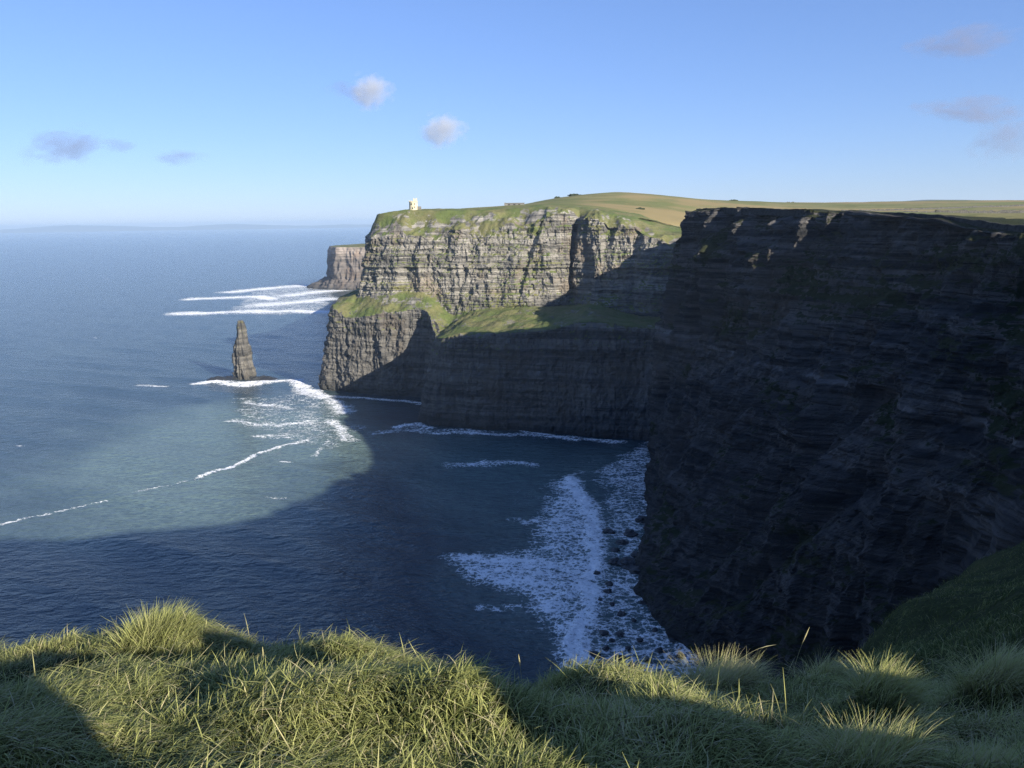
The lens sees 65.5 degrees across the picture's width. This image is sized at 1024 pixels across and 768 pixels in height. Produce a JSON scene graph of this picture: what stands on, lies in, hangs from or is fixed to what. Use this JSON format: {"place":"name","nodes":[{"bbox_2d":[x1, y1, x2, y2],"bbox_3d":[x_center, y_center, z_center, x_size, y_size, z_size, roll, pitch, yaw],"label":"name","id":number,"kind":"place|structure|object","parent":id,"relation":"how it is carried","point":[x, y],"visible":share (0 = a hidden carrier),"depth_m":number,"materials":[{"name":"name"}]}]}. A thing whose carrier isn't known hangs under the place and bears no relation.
{"place":"outdoors","nodes":[
{"label":"outdoors","id":0,"kind":"place"},
{"bbox_2d":[0,224,372,232],"bbox_3d":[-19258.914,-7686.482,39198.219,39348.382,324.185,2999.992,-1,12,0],"label":"distant hills","id":1,"kind":"structure","parent":0,"point":[74,228],"depth_m":38498.55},
{"bbox_2d":[307,244,364,289],"bbox_3d":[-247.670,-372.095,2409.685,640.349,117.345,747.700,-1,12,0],"label":"headland","id":2,"kind":"structure","parent":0,"point":[344,268],"depth_m":2106.12,"materials":[{"name":"grey stone"}]},
{"bbox_2d":[0,227,710,688],"bbox_3d":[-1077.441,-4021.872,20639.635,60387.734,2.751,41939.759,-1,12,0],"label":"sea","id":3,"kind":"structure","parent":0,"point":[144,459],"depth_m":531.83,"materials":[{"name":"liquid"}]},
{"bbox_2d":[207,320,277,380],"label":"sea stack","id":4,"kind":"object","parent":3,"relation":"in","point":[243,365],"visible":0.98,"depth_m":892.21,"materials":[{"name":"grey stone"}]},
{"bbox_2d":[589,651,600,658],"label":"boulder","id":5,"kind":"object","parent":3,"relation":"in","point":[592,654],"visible":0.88,"depth_m":316.90,"materials":[{"name":"grey stone"}]},
{"bbox_2d":[600,630,608,635],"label":"boulder","id":6,"kind":"object","parent":3,"relation":"in","point":[603,633],"visible":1,"depth_m":333.72,"materials":[{"name":"grey stone"}]},
{"bbox_2d":[602,645,609,650],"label":"boulder","id":7,"kind":"object","parent":3,"relation":"in","point":[606,648],"visible":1,"depth_m":322.22,"materials":[{"name":"black stone"}]},
{"bbox_2d":[603,588,611,593],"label":"boulder","id":8,"kind":"object","parent":3,"relation":"in","point":[608,591],"visible":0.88,"depth_m":370.34,"materials":[{"name":"grey stone"}]},
{"bbox_2d":[602,528,614,533],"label":"boulder","id":9,"kind":"object","parent":3,"relation":"in","point":[608,531],"visible":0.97,"depth_m":441.31,"materials":[{"name":"grey stone"}]},
{"bbox_2d":[605,580,612,585],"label":"boulder","id":10,"kind":"object","parent":3,"relation":"in","point":[608,583],"visible":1,"depth_m":378.68,"materials":[{"name":"grey stone"}]},
{"bbox_2d":[608,557,618,565],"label":"boulder","id":11,"kind":"object","parent":3,"relation":"in","point":[612,561],"visible":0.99,"depth_m":402.86,"materials":[{"name":"grey stone"}]},
{"bbox_2d":[610,547,619,552],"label":"boulder","id":12,"kind":"object","parent":3,"relation":"in","point":[615,549],"visible":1,"depth_m":417.13,"materials":[{"name":"grey stone"}]},
{"bbox_2d":[615,654,625,661],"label":"boulder","id":13,"kind":"object","parent":3,"relation":"in","point":[620,659],"visible":0.62,"depth_m":313.75,"materials":[{"name":"grey stone"}]},
{"bbox_2d":[616,631,624,636],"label":"boulder","id":14,"kind":"object","parent":3,"relation":"in","point":[619,633],"visible":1,"depth_m":332.88,"materials":[{"name":"grey stone"}]},
{"bbox_2d":[617,610,625,616],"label":"boulder","id":15,"kind":"object","parent":3,"relation":"in","point":[620,613],"visible":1,"depth_m":349.59,"materials":[{"name":"grey stone"}]},
{"bbox_2d":[615,539,628,544],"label":"boulder","id":16,"kind":"object","parent":3,"relation":"in","point":[621,542],"visible":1,"depth_m":426.46,"materials":[{"name":"grey stone"}]},
{"bbox_2d":[617,557,634,570],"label":"boulder","id":17,"kind":"object","parent":3,"relation":"in","point":[625,562],"visible":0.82,"depth_m":398.84,"materials":[{"name":"grey stone"}]},
{"bbox_2d":[624,529,638,536],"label":"boulder","id":18,"kind":"object","parent":3,"relation":"in","point":[629,533],"visible":0.88,"depth_m":437.48,"materials":[{"name":"grey stone"}]},
{"bbox_2d":[630,551,637,557],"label":"boulder","id":19,"kind":"object","parent":3,"relation":"in","point":[633,554],"visible":0.17,"depth_m":410.01,"materials":[{"name":"grey stone"}]},
{"bbox_2d":[629,565,640,573],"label":"boulder","id":20,"kind":"object","parent":3,"relation":"in","point":[634,569],"visible":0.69,"depth_m":390.58,"materials":[{"name":"grey stone"}]},
{"bbox_2d":[635,515,646,522],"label":"boulder","id":21,"kind":"object","parent":3,"relation":"in","point":[639,519],"visible":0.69,"depth_m":457.02,"materials":[{"name":"grey stone"}]},
{"bbox_2d":[656,647,663,652],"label":"boulder","id":22,"kind":"object","parent":3,"relation":"in","point":[659,649],"visible":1,"depth_m":320.13,"materials":[{"name":"black stone"}]},
{"bbox_2d":[676,652,683,657],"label":"boulder","id":23,"kind":"object","parent":3,"relation":"in","point":[678,655],"visible":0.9,"depth_m":316.16,"materials":[{"name":"grey stone"}]},
{"bbox_2d":[318,205,681,440],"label":"headland cliff","id":24,"kind":"structure","parent":0,"point":[539,318],"depth_m":762.76,"materials":[{"name":"grey stone"}]},
{"bbox_2d":[409,198,420,209],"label":"stone tower","id":25,"kind":"structure","parent":24,"relation":"on","point":[413,204],"depth_m":826.09,"materials":[{"name":"beige stone"}]},
{"bbox_2d":[0,540,1023,767],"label":"ground","id":26,"kind":"structure","parent":0,"point":[973,601],"depth_m":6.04,"materials":[{"name":"green plant"}]},
{"bbox_2d":[81,596,216,667],"bbox_3d":[-3.004,2.221,6.667,1.066,0.651,1.000,-8,14,-33],"label":"grass tussock","id":27,"kind":"object","parent":26,"relation":"on","point":[145,624],"depth_m":6.74,"materials":[{"name":"green plant"}]},
{"bbox_2d":[521,654,604,694],"bbox_3d":[0.409,2.117,5.759,0.766,0.566,0.726,-1,12,0],"label":"grass tussock","id":28,"kind":"object","parent":26,"relation":"on","point":[557,677],"depth_m":5.61,"materials":[{"name":"green plant"}]},
{"bbox_2d":[659,643,783,700],"bbox_3d":[1.725,2.373,6.506,1.155,0.634,1.114,-1,12,0],"label":"grass tussock","id":29,"kind":"object","parent":26,"relation":"on","point":[732,670],"depth_m":6.44,"materials":[{"name":"green plant"}]},
{"bbox_2d":[792,627,809,675],"bbox_3d":[2.425,2.336,6.726,0.158,0.597,0.012,-3,12,-10],"label":"grass stalk","id":30,"kind":"object","parent":26,"relation":"on","point":[799,650],"depth_m":6.71,"materials":[{"name":"beige plant"}]},
{"bbox_2d":[776,647,866,680],"bbox_3d":[2.681,2.477,6.853,0.837,0.590,0.778,-1,12,0],"label":"grass tussock","id":31,"kind":"object","parent":26,"relation":"on","point":[825,662],"depth_m":6.78,"materials":[{"name":"green plant"}]},
{"bbox_2d":[783,695,965,767],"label":"grass tussock","id":32,"kind":"object","parent":26,"relation":"on","point":[912,747],"depth_m":3.68,"materials":[{"name":"green plant"}]},
{"bbox_2d":[817,649,952,728],"bbox_3d":[2.449,1.971,5.209,0.899,0.456,0.803,-1,12,0],"label":"grass tussock","id":33,"kind":"object","parent":26,"relation":"on","point":[893,685],"depth_m":5.17,"materials":[{"name":"green plant"}]},
{"bbox_2d":[921,634,1023,703],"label":"grass tussock","id":34,"kind":"object","parent":26,"relation":"on","point":[1014,668],"depth_m":5.90,"materials":[{"name":"green plant"}]},
{"bbox_2d":[925,730,1023,767],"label":"grass tussock","id":35,"kind":"object","parent":26,"relation":"on","point":[996,751],"depth_m":3.82,"materials":[{"name":"green plant"}]},
{"bbox_2d":[0,0,1023,228],"label":"sky","id":36,"kind":"structure","parent":0,"point":[140,113],"materials":[{"name":"blue"}]},
{"bbox_2d":[461,192,1023,225],"bbox_3d":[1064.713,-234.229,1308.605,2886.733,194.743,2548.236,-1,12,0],"label":"pasture","id":37,"kind":"structure","parent":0,"point":[667,210],"depth_m":976.83,"materials":[{"name":"green plant"}]},
{"bbox_2d":[504,203,523,205],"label":"stone building","id":38,"kind":"structure","parent":37,"relation":"on","point":[505,204],"depth_m":933.57,"materials":[{"name":"stone"}]},
{"bbox_2d":[841,204,1023,210],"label":"field wall","id":39,"kind":"structure","parent":37,"relation":"on","point":[939,208],"depth_m":961.58,"materials":[{"name":"stone"}]},
{"bbox_2d":[903,210,1023,212],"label":"field wall","id":40,"kind":"structure","parent":37,"relation":"on","point":[1021,211],"depth_m":546.03,"materials":[{"name":"stone"}]},
{"bbox_2d":[935,210,1020,212],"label":"field wall","id":41,"kind":"structure","parent":37,"relation":"on","point":[958,211],"depth_m":419.66,"materials":[{"name":"stone"}]},
{"bbox_2d":[633,207,1023,682],"bbox_3d":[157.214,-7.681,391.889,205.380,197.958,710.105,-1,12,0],"label":"sea cliff","id":42,"kind":"structure","parent":0,"point":[835,438],"depth_m":304.91,"materials":[{"name":"grey stone"}]},
{"bbox_2d":[696,208,1023,231],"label":"flagstone wall","id":43,"kind":"structure","parent":42,"relation":"on","point":[978,223],"depth_m":311.33,"materials":[{"name":"grey stone"}]}
]}

